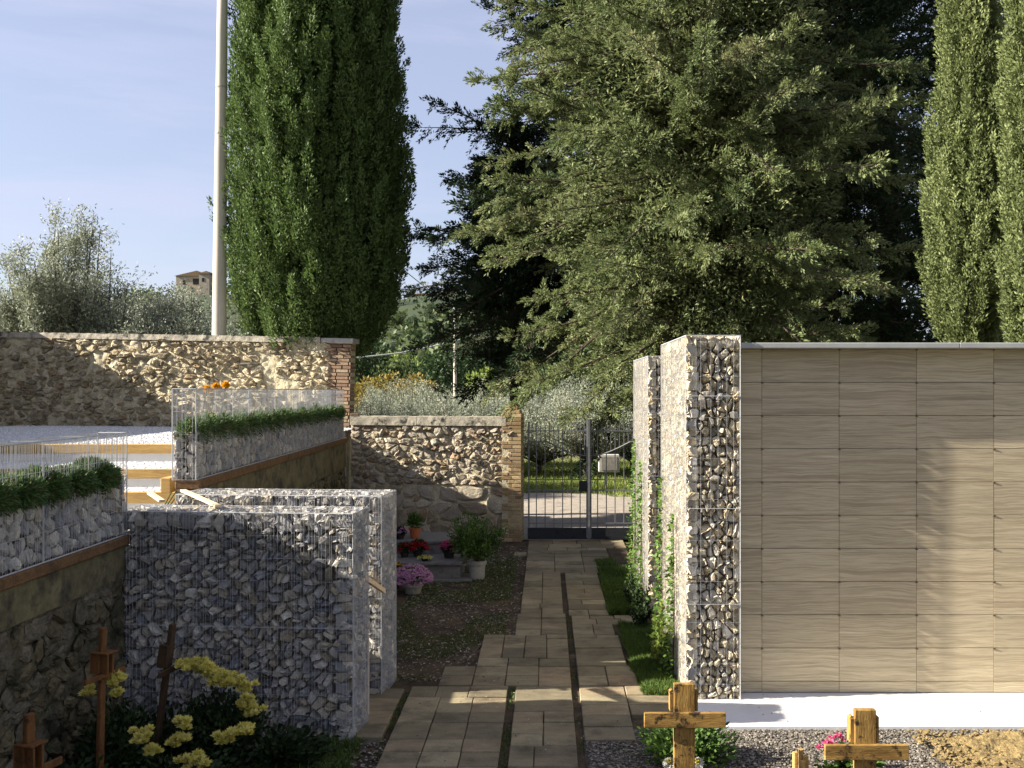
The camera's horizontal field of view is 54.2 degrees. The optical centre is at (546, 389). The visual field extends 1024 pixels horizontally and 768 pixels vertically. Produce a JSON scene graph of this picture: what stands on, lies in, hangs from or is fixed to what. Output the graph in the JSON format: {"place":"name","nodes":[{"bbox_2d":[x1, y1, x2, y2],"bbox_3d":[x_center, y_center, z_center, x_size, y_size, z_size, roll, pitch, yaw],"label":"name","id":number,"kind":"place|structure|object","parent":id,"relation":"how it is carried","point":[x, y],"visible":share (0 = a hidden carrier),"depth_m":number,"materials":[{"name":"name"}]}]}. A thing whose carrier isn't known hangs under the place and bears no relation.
{"place":"outdoors","nodes":[
{"label":"outdoors","id":0,"kind":"place"},
{"bbox_2d":[1,461,174,468],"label":"white gravel","id":1,"kind":"structure","parent":0,"point":[148,465],"depth_m":12.08,"materials":[{"name":"gravel"}]},
{"bbox_2d":[0,426,346,489],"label":"terrace","id":2,"kind":"structure","parent":0,"point":[345,433],"depth_m":16.75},
{"bbox_2d":[1,444,174,461],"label":"step edging","id":3,"kind":"object","parent":2,"relation":"attached to","point":[149,452],"depth_m":12.68,"materials":[{"name":"brown wood"}]},
{"bbox_2d":[0,425,350,443],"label":"white gravel","id":4,"kind":"structure","parent":2,"relation":"on","point":[63,430],"depth_m":16.18,"materials":[{"name":"gravel"}]},
{"bbox_2d":[125,294,627,408],"bbox_3d":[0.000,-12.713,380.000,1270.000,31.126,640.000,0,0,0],"label":"hill","id":5,"kind":"structure","parent":0,"point":[410,306],"depth_m":239.67,"materials":[{"name":"plant"}]},
{"bbox_2d":[176,271,200,296],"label":"town house","id":6,"kind":"structure","parent":5,"relation":"on","point":[193,277],"depth_m":300.00,"materials":[{"name":"paint"}]},
{"bbox_2d":[197,271,212,294],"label":"town house","id":7,"kind":"structure","parent":5,"relation":"on","point":[205,279],"depth_m":294.00,"materials":[{"name":"paint"}]},
{"bbox_2d":[354,337,392,396],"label":"hill tree","id":8,"kind":"object","parent":5,"relation":"on","point":[362,366],"visible":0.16,"depth_m":74.43,"materials":[{"name":"green plant"}]},
{"bbox_2d":[354,375,392,412],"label":"hill tree","id":9,"kind":"object","parent":5,"relation":"on","point":[361,388],"visible":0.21,"depth_m":63.49,"materials":[{"name":"yellow plant"}]},
{"bbox_2d":[363,370,413,401],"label":"hill tree","id":10,"kind":"object","parent":5,"relation":"on","point":[386,376],"visible":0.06,"depth_m":65.93,"materials":[{"name":"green plant"}]},
{"bbox_2d":[368,354,426,390],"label":"hill tree","id":11,"kind":"object","parent":5,"relation":"on","point":[389,367],"visible":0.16,"depth_m":72.88,"materials":[{"name":"green plant"}]},
{"bbox_2d":[384,372,440,404],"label":"shrub","id":12,"kind":"object","parent":5,"relation":"on","point":[416,379],"visible":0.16,"depth_m":59.68,"materials":[{"name":"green plant"}]},
{"bbox_2d":[408,349,465,406],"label":"hill tree","id":13,"kind":"object","parent":5,"relation":"on","point":[439,370],"visible":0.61,"depth_m":69.26,"materials":[{"name":"green plant"}]},
{"bbox_2d":[441,349,496,404],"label":"hill tree","id":14,"kind":"object","parent":5,"relation":"on","point":[469,369],"visible":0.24,"depth_m":77.14,"materials":[{"name":"green plant"}]},
{"bbox_2d":[459,365,507,401],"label":"hill tree","id":15,"kind":"object","parent":5,"relation":"on","point":[476,374],"visible":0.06,"depth_m":61.62,"materials":[{"name":"green plant"}]},
{"bbox_2d":[532,338,590,405],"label":"hill tree","id":16,"kind":"object","parent":5,"relation":"on","point":[570,383],"visible":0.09,"depth_m":89.36,"materials":[{"name":"green plant"}]},
{"bbox_2d":[207,541,677,767],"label":"soil","id":17,"kind":"structure","parent":0,"point":[618,555],"depth_m":10.78,"materials":[{"name":"soil"}]},
{"bbox_2d":[13,712,61,767],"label":"grave cross","id":18,"kind":"object","parent":17,"relation":"on","point":[28,751],"visible":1,"depth_m":5.47,"materials":[{"name":"brown wood"}]},
{"bbox_2d":[0,534,131,767],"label":"retaining wall","id":19,"kind":"structure","parent":17,"relation":"on","point":[56,614],"depth_m":6.50,"materials":[{"name":"stone"}]},
{"bbox_2d":[0,432,127,577],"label":"planter","id":20,"kind":"object","parent":19,"relation":"on","point":[39,535],"visible":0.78,"depth_m":6.59,"materials":[{"name":"stone"}]},
{"bbox_2d":[0,476,22,516],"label":"trailing plant","id":21,"kind":"object","parent":20,"relation":"in","point":[8,493],"visible":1,"depth_m":5.83,"materials":[{"name":"green plant"}]},
{"bbox_2d":[0,468,51,513],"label":"trailing plant","id":22,"kind":"object","parent":20,"relation":"in","point":[33,490],"visible":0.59,"depth_m":6.10,"materials":[{"name":"green plant"}]},
{"bbox_2d":[14,463,73,508],"bbox_3d":[-3.268,0.618,6.452,0.358,0.306,0.464,0,0,0],"label":"trailing plant","id":23,"kind":"object","parent":20,"relation":"in","point":[60,486],"visible":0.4,"depth_m":6.42,"materials":[{"name":"green plant"}]},
{"bbox_2d":[53,462,101,501],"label":"trailing plant","id":24,"kind":"object","parent":20,"relation":"in","point":[85,482],"visible":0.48,"depth_m":6.79,"materials":[{"name":"green plant"}]},
{"bbox_2d":[67,454,122,496],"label":"trailing plant","id":25,"kind":"object","parent":20,"relation":"in","point":[110,475],"visible":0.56,"depth_m":7.15,"materials":[{"name":"green plant"}]},
{"bbox_2d":[47,744,154,767],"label":"leafy plant","id":26,"kind":"object","parent":17,"relation":"on","point":[88,759],"visible":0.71,"depth_m":6.18,"materials":[{"name":"green plant"}]},
{"bbox_2d":[84,627,124,767],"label":"grave cross","id":27,"kind":"object","parent":17,"relation":"on","point":[102,663],"visible":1,"depth_m":6.20,"materials":[{"name":"brown wood"}]},
{"bbox_2d":[70,668,158,767],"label":"chrysanthemum","id":28,"kind":"object","parent":17,"relation":"on","point":[124,749],"visible":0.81,"depth_m":6.38,"materials":[{"name":"green plant"}]},
{"bbox_2d":[70,682,222,767],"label":"leafy plant","id":29,"kind":"object","parent":17,"relation":"on","point":[167,730],"visible":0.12,"depth_m":6.83,"materials":[{"name":"green plant"}]},
{"bbox_2d":[151,623,180,765],"bbox_3d":[-2.611,2.163,6.751,0.084,1.180,0.300,7,0,9],"label":"grave cross","id":30,"kind":"object","parent":17,"relation":"on","point":[165,656],"visible":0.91,"depth_m":6.72,"materials":[{"name":"brown wood"}]},
{"bbox_2d":[118,714,255,767],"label":"chrysanthemum","id":31,"kind":"object","parent":17,"relation":"on","point":[142,735],"visible":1,"depth_m":6.14,"materials":[{"name":"yellow plant"}]},
{"bbox_2d":[164,655,280,766],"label":"chrysanthemum","id":32,"kind":"object","parent":17,"relation":"on","point":[244,707],"visible":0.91,"depth_m":6.75,"materials":[{"name":"yellow plant"}]},
{"bbox_2d":[121,504,368,742],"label":"gabion wall","id":33,"kind":"structure","parent":17,"relation":"on","point":[273,600],"depth_m":7.48,"materials":[{"name":"stone"}]},
{"bbox_2d":[223,712,340,767],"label":"leafy plant","id":34,"kind":"object","parent":17,"relation":"on","point":[296,745],"visible":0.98,"depth_m":6.92,"materials":[{"name":"green plant"}]},
{"bbox_2d":[175,488,396,693],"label":"gabion wall","id":35,"kind":"structure","parent":17,"relation":"on","point":[380,504],"depth_m":8.55,"materials":[{"name":"stone"}]},
{"bbox_2d":[243,739,386,767],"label":"path edge stones","id":36,"kind":"object","parent":17,"relation":"on","point":[365,750],"visible":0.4,"depth_m":7.15,"materials":[{"name":"stone"}]},
{"bbox_2d":[180,551,585,767],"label":"weeds","id":37,"kind":"object","parent":17,"relation":"on","point":[343,752],"visible":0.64,"depth_m":10.43,"materials":[{"name":"green plant"}]},
{"bbox_2d":[394,563,433,594],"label":"potted flowers","id":38,"kind":"object","parent":17,"relation":"on","point":[409,573],"visible":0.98,"depth_m":12.64,"materials":[{"name":"purple plant"}]},
{"bbox_2d":[394,532,471,582],"bbox_3d":[-2.070,2.380,14.360,2.100,0.440,1.720,0,0,0],"label":"stepped tomb","id":39,"kind":"object","parent":17,"relation":"on","point":[439,566],"visible":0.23,"depth_m":13.80,"materials":[{"name":"grey stone"}]},
{"bbox_2d":[405,511,423,538],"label":"potted flowers","id":40,"kind":"object","parent":39,"relation":"on","point":[415,518],"visible":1,"depth_m":14.54,"materials":[{"name":"green plant"}]},
{"bbox_2d":[408,538,429,556],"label":"potted flowers","id":41,"kind":"object","parent":39,"relation":"on","point":[416,543],"visible":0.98,"depth_m":14.05,"materials":[{"name":"red plant"}]},
{"bbox_2d":[394,546,526,681],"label":"fallen leaves","id":42,"kind":"object","parent":17,"relation":"on","point":[459,619],"visible":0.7,"depth_m":11.16,"materials":[{"name":"brown plant"}]},
{"bbox_2d":[394,546,527,679],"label":"soil stones","id":43,"kind":"object","parent":17,"relation":"on","point":[464,657],"visible":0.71,"depth_m":11.66,"materials":[{"name":"gravel"}]},
{"bbox_2d":[446,505,513,579],"bbox_3d":[-0.974,2.088,13.712,0.803,1.024,0.741,0,0,42],"label":"potted shrub","id":44,"kind":"object","parent":17,"relation":"on","point":[472,544],"visible":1,"depth_m":13.65,"materials":[{"name":"green plant"}]},
{"bbox_2d":[615,618,670,675],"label":"lawn","id":45,"kind":"structure","parent":17,"relation":"on","point":[636,643],"depth_m":9.89,"materials":[{"name":"green plant"}]},
{"bbox_2d":[626,582,654,625],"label":"dark shrub","id":46,"kind":"object","parent":45,"relation":"on","point":[641,614],"visible":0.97,"depth_m":10.85,"materials":[{"name":"green plant"}]},
{"bbox_2d":[649,602,670,663],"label":"rose bush","id":47,"kind":"object","parent":45,"relation":"on","point":[655,648],"visible":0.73,"depth_m":9.33,"materials":[{"name":"green plant"}]},
{"bbox_2d":[633,356,664,617],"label":"gabion pillar","id":48,"kind":"structure","parent":17,"relation":"on","point":[647,408],"depth_m":11.42,"materials":[{"name":"stone"}]},
{"bbox_2d":[619,438,636,589],"bbox_3d":[1.005,1.617,12.779,0.266,2.023,0.946,0,0,0],"label":"climbing plant","id":49,"kind":"object","parent":48,"relation":"attached to","point":[632,485],"visible":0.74,"depth_m":12.67,"materials":[{"name":"green plant"}]},
{"bbox_2d":[631,460,643,603],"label":"climbing plant","id":50,"kind":"object","parent":48,"relation":"attached to","point":[639,547],"visible":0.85,"depth_m":11.82,"materials":[{"name":"green plant"}]},
{"bbox_2d":[635,669,679,694],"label":"lawn","id":51,"kind":"structure","parent":17,"relation":"on","point":[656,683],"depth_m":8.65,"materials":[{"name":"green plant"}]},
{"bbox_2d":[661,335,740,699],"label":"gabion pillar","id":52,"kind":"structure","parent":17,"relation":"on","point":[700,461],"depth_m":8.30,"materials":[{"name":"stone"}]},
{"bbox_2d":[645,476,663,645],"bbox_3d":[1.046,1.733,9.782,0.189,1.796,0.628,0,0,0],"label":"climbing plant","id":53,"kind":"object","parent":52,"relation":"attached to","point":[659,520],"visible":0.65,"depth_m":9.73,"materials":[{"name":"green plant"}]},
{"bbox_2d":[657,513,675,677],"bbox_3d":[1.052,1.857,8.854,0.159,1.528,0.609,0,0,0],"label":"climbing plant","id":54,"kind":"object","parent":52,"relation":"attached to","point":[670,569],"visible":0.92,"depth_m":8.83,"materials":[{"name":"green plant"}]},
{"bbox_2d":[329,540,672,767],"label":"path","id":55,"kind":"structure","parent":0,"point":[598,652],"depth_m":8.47,"materials":[{"name":"stone"}]},
{"bbox_2d":[0,0,1021,342],"label":"sky","id":56,"kind":"structure","parent":0,"point":[108,104],"materials":[{"name":"blue"}]},
{"bbox_2d":[524,455,629,492],"bbox_3d":[10.000,2.604,32.600,100.000,0.077,14.800,0,0,0],"label":"road shoulder","id":57,"kind":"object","parent":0,"point":[578,457],"visible":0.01,"depth_m":33.10},
{"bbox_2d":[354,382,425,416],"bbox_3d":[-5.403,1.264,31.091,3.771,3.090,3.623,0,0,17],"label":"shrub","id":58,"kind":"object","parent":57,"relation":"on","point":[375,409],"visible":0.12,"depth_m":31.04,"materials":[{"name":"green plant"}]},
{"bbox_2d":[360,375,467,415],"bbox_3d":[-4.335,1.155,32.988,4.068,3.329,4.095,0,0,-16],"label":"shrub","id":59,"kind":"object","parent":57,"relation":"on","point":[405,397],"visible":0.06,"depth_m":32.43,"materials":[{"name":"green plant"}]},
{"bbox_2d":[391,381,502,424],"bbox_3d":[-2.990,1.249,29.990,3.844,3.125,3.819,0,0,19],"label":"olive tree","id":60,"kind":"object","parent":57,"relation":"on","point":[438,409],"visible":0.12,"depth_m":29.50,"materials":[{"name":"green plant"}]},
{"bbox_2d":[453,383,538,417],"bbox_3d":[-1.788,1.231,34.051,3.708,3.162,3.859,0,0,-28],"label":"olive tree","id":61,"kind":"object","parent":57,"relation":"on","point":[478,406],"visible":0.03,"depth_m":33.53,"materials":[{"name":"green plant"}]},
{"bbox_2d":[489,385,590,473],"bbox_3d":[-0.138,1.264,31.050,3.623,3.090,3.771,0,0,-29],"label":"olive tree","id":62,"kind":"object","parent":57,"relation":"on","point":[540,452],"visible":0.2,"depth_m":30.43,"materials":[{"name":"green plant"}]},
{"bbox_2d":[522,374,604,417],"bbox_3d":[0.616,1.031,39.948,4.213,3.593,4.385,0,0,32],"label":"shrub","id":63,"kind":"object","parent":57,"relation":"on","point":[539,397],"visible":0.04,"depth_m":39.70,"materials":[{"name":"green plant"}]},
{"bbox_2d":[524,371,635,475],"bbox_3d":[1.222,1.092,29.478,4.234,3.465,4.262,0,0,15],"label":"olive tree","id":64,"kind":"object","parent":57,"relation":"on","point":[553,420],"visible":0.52,"depth_m":28.80,"materials":[{"name":"green plant"}]},
{"bbox_2d":[524,459,635,496],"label":"verge grass","id":65,"kind":"structure","parent":57,"relation":"on","point":[575,486],"depth_m":28.52,"materials":[{"name":"plant"}]},
{"bbox_2d":[522,472,632,558],"bbox_3d":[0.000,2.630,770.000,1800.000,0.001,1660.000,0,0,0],"label":"ground","id":66,"kind":"structure","parent":0,"point":[626,542],"depth_m":17.36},
{"bbox_2d":[0,332,358,490],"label":"boundary wall","id":67,"kind":"structure","parent":66,"relation":"on","point":[78,379],"depth_m":19.30,"materials":[{"name":"stone"}]},
{"bbox_2d":[212,0,227,334],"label":"utility pole","id":68,"kind":"object","parent":66,"relation":"on","point":[219,292],"visible":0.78,"depth_m":19.20,"materials":[{"name":"concrete"}]},
{"bbox_2d":[175,438,347,504],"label":"retaining wall","id":69,"kind":"structure","parent":66,"relation":"on","point":[322,466],"depth_m":12.95,"materials":[{"name":"paint"}]},
{"bbox_2d":[161,475,178,492],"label":"timber block","id":70,"kind":"structure","parent":69,"relation":"attached to","point":[168,484],"depth_m":9.30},
{"bbox_2d":[172,388,343,479],"bbox_3d":[-3.421,0.404,13.001,0.268,0.838,7.903,0,0,-2],"label":"planter","id":71,"kind":"object","parent":69,"relation":"on","point":[193,460],"visible":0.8,"depth_m":10.74,"materials":[{"name":"stone"}]},
{"bbox_2d":[172,402,346,448],"bbox_3d":[-3.397,0.392,13.002,0.354,0.461,7.991,0,0,-2],"label":"hedge strip","id":72,"kind":"object","parent":71,"relation":"in","point":[239,422],"visible":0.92,"depth_m":11.07,"materials":[{"name":"green plant"}]},
{"bbox_2d":[206,0,417,364],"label":"cypress tree","id":73,"kind":"object","parent":66,"relation":"on","point":[317,233],"visible":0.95,"depth_m":18.65,"materials":[{"name":"green plant"}]},
{"bbox_2d":[112,281,631,404],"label":"wood","id":74,"kind":"object","parent":66,"relation":"on","point":[417,333],"visible":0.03,"depth_m":194.20,"materials":[{"name":"green plant"}]},
{"bbox_2d":[360,374,435,414],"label":"olive tree","id":75,"kind":"object","parent":66,"relation":"on","point":[404,392],"visible":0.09,"depth_m":41.59,"materials":[{"name":"green plant"}]},
{"bbox_2d":[350,416,512,540],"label":"boundary wall","id":76,"kind":"structure","parent":66,"relation":"on","point":[438,473],"depth_m":17.36,"materials":[{"name":"stone"}]},
{"bbox_2d":[441,373,519,415],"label":"olive tree","id":77,"kind":"object","parent":66,"relation":"on","point":[494,399],"visible":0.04,"depth_m":42.53,"materials":[{"name":"green plant"}]},
{"bbox_2d":[502,402,523,541],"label":"gate pier","id":78,"kind":"structure","parent":66,"relation":"on","point":[513,515],"depth_m":17.12,"materials":[{"name":"brown brick"}]},
{"bbox_2d":[524,414,632,538],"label":"iron gate","id":79,"kind":"structure","parent":78,"relation":"attached to","point":[588,532],"depth_m":17.23,"materials":[{"name":"metal"}]},
{"bbox_2d":[598,454,618,488],"bbox_3d":[1.612,2.164,26.065,0.540,0.972,0.270,0,0,0],"label":"utility cabinet","id":80,"kind":"object","parent":66,"relation":"on","point":[610,463],"visible":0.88,"depth_m":25.93,"materials":[{"name":"grey metal"}]},
{"bbox_2d":[443,0,934,432],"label":"conifer tree","id":81,"kind":"object","parent":66,"relation":"on","point":[681,78],"visible":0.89,"depth_m":15.69,"materials":[{"name":"green plant"}]},
{"bbox_2d":[582,728,1020,767],"bbox_3d":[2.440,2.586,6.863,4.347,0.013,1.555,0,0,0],"label":"gravel","id":82,"kind":"structure","parent":66,"relation":"on","point":[776,740],"depth_m":7.21,"materials":[{"name":"gravel"}]},
{"bbox_2d":[644,682,725,767],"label":"grave cross","id":83,"kind":"object","parent":82,"relation":"on","point":[683,719],"visible":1,"depth_m":6.58,"materials":[{"name":"brown wood"}]},
{"bbox_2d":[633,721,742,767],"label":"marguerite plant","id":84,"kind":"object","parent":82,"relation":"on","point":[707,748],"visible":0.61,"depth_m":6.90,"materials":[{"name":"green plant"}]},
{"bbox_2d":[792,748,808,767],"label":"log edging","id":85,"kind":"object","parent":82,"relation":"on","point":[800,759],"visible":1,"depth_m":6.75,"materials":[{"name":"wood"}]},
{"bbox_2d":[812,731,885,767],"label":"pink cyclamen","id":86,"kind":"object","parent":82,"relation":"on","point":[847,764],"visible":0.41,"depth_m":6.71,"materials":[{"name":"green plant"}]},
{"bbox_2d":[824,708,908,767],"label":"grave cross","id":87,"kind":"object","parent":82,"relation":"on","point":[864,750],"visible":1,"depth_m":6.31,"materials":[{"name":"brown wood"}]},
{"bbox_2d":[925,731,1023,767],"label":"clay soil","id":88,"kind":"structure","parent":82,"relation":"on","point":[1006,742],"depth_m":7.12,"materials":[{"name":"soil"}]},
{"bbox_2d":[906,728,1023,767],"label":"clay clods","id":89,"kind":"object","parent":88,"relation":"on","point":[940,743],"visible":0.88,"depth_m":7.06,"materials":[{"name":"soil"}]},
{"bbox_2d":[732,343,1023,691],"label":"columbarium wall","id":90,"kind":"structure","parent":66,"relation":"on","point":[882,517],"depth_m":8.45,"materials":[{"name":"beige stone"}]},
{"bbox_2d":[913,0,1022,342],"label":"cypress tree","id":91,"kind":"object","parent":66,"relation":"on","point":[957,207],"visible":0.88,"depth_m":12.09,"materials":[{"name":"green plant"}]},
{"bbox_2d":[989,0,1023,342],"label":"cypress tree","id":92,"kind":"object","parent":66,"relation":"on","point":[1011,275],"visible":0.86,"depth_m":11.27,"materials":[{"name":"green plant"}]},
{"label":"terrace tread","id":93,"kind":"structure","parent":66,"relation":"on","visible":0},
{"bbox_2d":[1,469,174,487],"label":"step edging","id":94,"kind":"object","parent":93,"relation":"attached to","point":[145,478],"depth_m":11.47,"materials":[{"name":"brown wood"}]},
{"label":"terrace tread","id":95,"kind":"structure","parent":66,"relation":"on","visible":0},
{"bbox_2d":[123,491,175,510],"bbox_3d":[-6.975,1.248,10.955,7.050,0.265,0.080,0,0,0],"label":"step edging","id":96,"kind":"object","parent":95,"relation":"attached to","point":[136,498],"depth_m":10.91,"materials":[{"name":"brown wood"}]},
{"bbox_2d":[523,493,632,539],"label":"road","id":97,"kind":"structure","parent":0,"point":[575,508],"depth_m":21.51,"materials":[{"name":"asphalt"}]},
{"bbox_2d":[408,117,594,401],"bbox_3d":[-0.840,-1.613,20.869,4.252,8.431,4.435,0,0,0],"label":"conifer tree","id":98,"kind":"object","parent":97,"relation":"on","point":[475,282],"visible":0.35,"depth_m":20.46,"materials":[{"name":"green plant"}]},
{"bbox_2d":[398,0,913,489],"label":"conifer tree","id":99,"kind":"object","parent":97,"relation":"on","point":[508,368],"visible":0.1,"depth_m":19.74,"materials":[{"name":"green plant"}]},
{"bbox_2d":[715,0,940,342],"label":"conifer tree","id":100,"kind":"object","parent":97,"relation":"on","point":[889,145],"visible":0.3,"depth_m":17.24,"materials":[{"name":"green plant"}]},
{"bbox_2d":[727,0,1023,342],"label":"conifer tree","id":101,"kind":"object","parent":97,"relation":"on","point":[915,231],"visible":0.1,"depth_m":18.90,"materials":[{"name":"green plant"}]},
{"bbox_2d":[597,564,642,615],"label":"lawn","id":102,"kind":"structure","parent":0,"point":[610,576],"depth_m":12.77,"materials":[{"name":"green plant"}]},
{"bbox_2d":[620,571,643,604],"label":"dark shrub","id":103,"kind":"object","parent":102,"relation":"on","point":[630,580],"visible":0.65,"depth_m":11.85,"materials":[{"name":"green plant"}]},
{"bbox_2d":[695,692,1023,730],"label":"paving strip","id":104,"kind":"object","parent":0,"point":[833,710],"depth_m":8.01,"materials":[{"name":"concrete"}]},
{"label":"olive grove ground","id":105,"kind":"structure","parent":0,"visible":0},
{"bbox_2d":[0,198,144,332],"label":"olive tree","id":106,"kind":"object","parent":105,"relation":"on","point":[41,306],"visible":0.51,"depth_m":23.75,"materials":[{"name":"green plant"}]},
{"bbox_2d":[49,261,211,334],"bbox_3d":[-10.699,-1.236,25.450,4.887,4.168,5.086,0,0,-19],"label":"olive tree","id":107,"kind":"object","parent":105,"relation":"on","point":[179,301],"visible":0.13,"depth_m":24.55,"materials":[{"name":"green plant"}]},
{"bbox_2d":[104,275,245,334],"bbox_3d":[-11.463,-1.303,29.622,5.262,4.312,5.056,0,0,-17],"label":"olive tree","id":108,"kind":"object","parent":105,"relation":"on","point":[175,303],"visible":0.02,"depth_m":29.55,"materials":[{"name":"green plant"}]},
{"bbox_2d":[95,282,257,335],"bbox_3d":[-8.861,-0.956,24.520,4.358,3.567,4.387,0,0,5],"label":"olive tree","id":109,"kind":"object","parent":105,"relation":"on","point":[229,330],"visible":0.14,"depth_m":23.84,"materials":[{"name":"green plant"}]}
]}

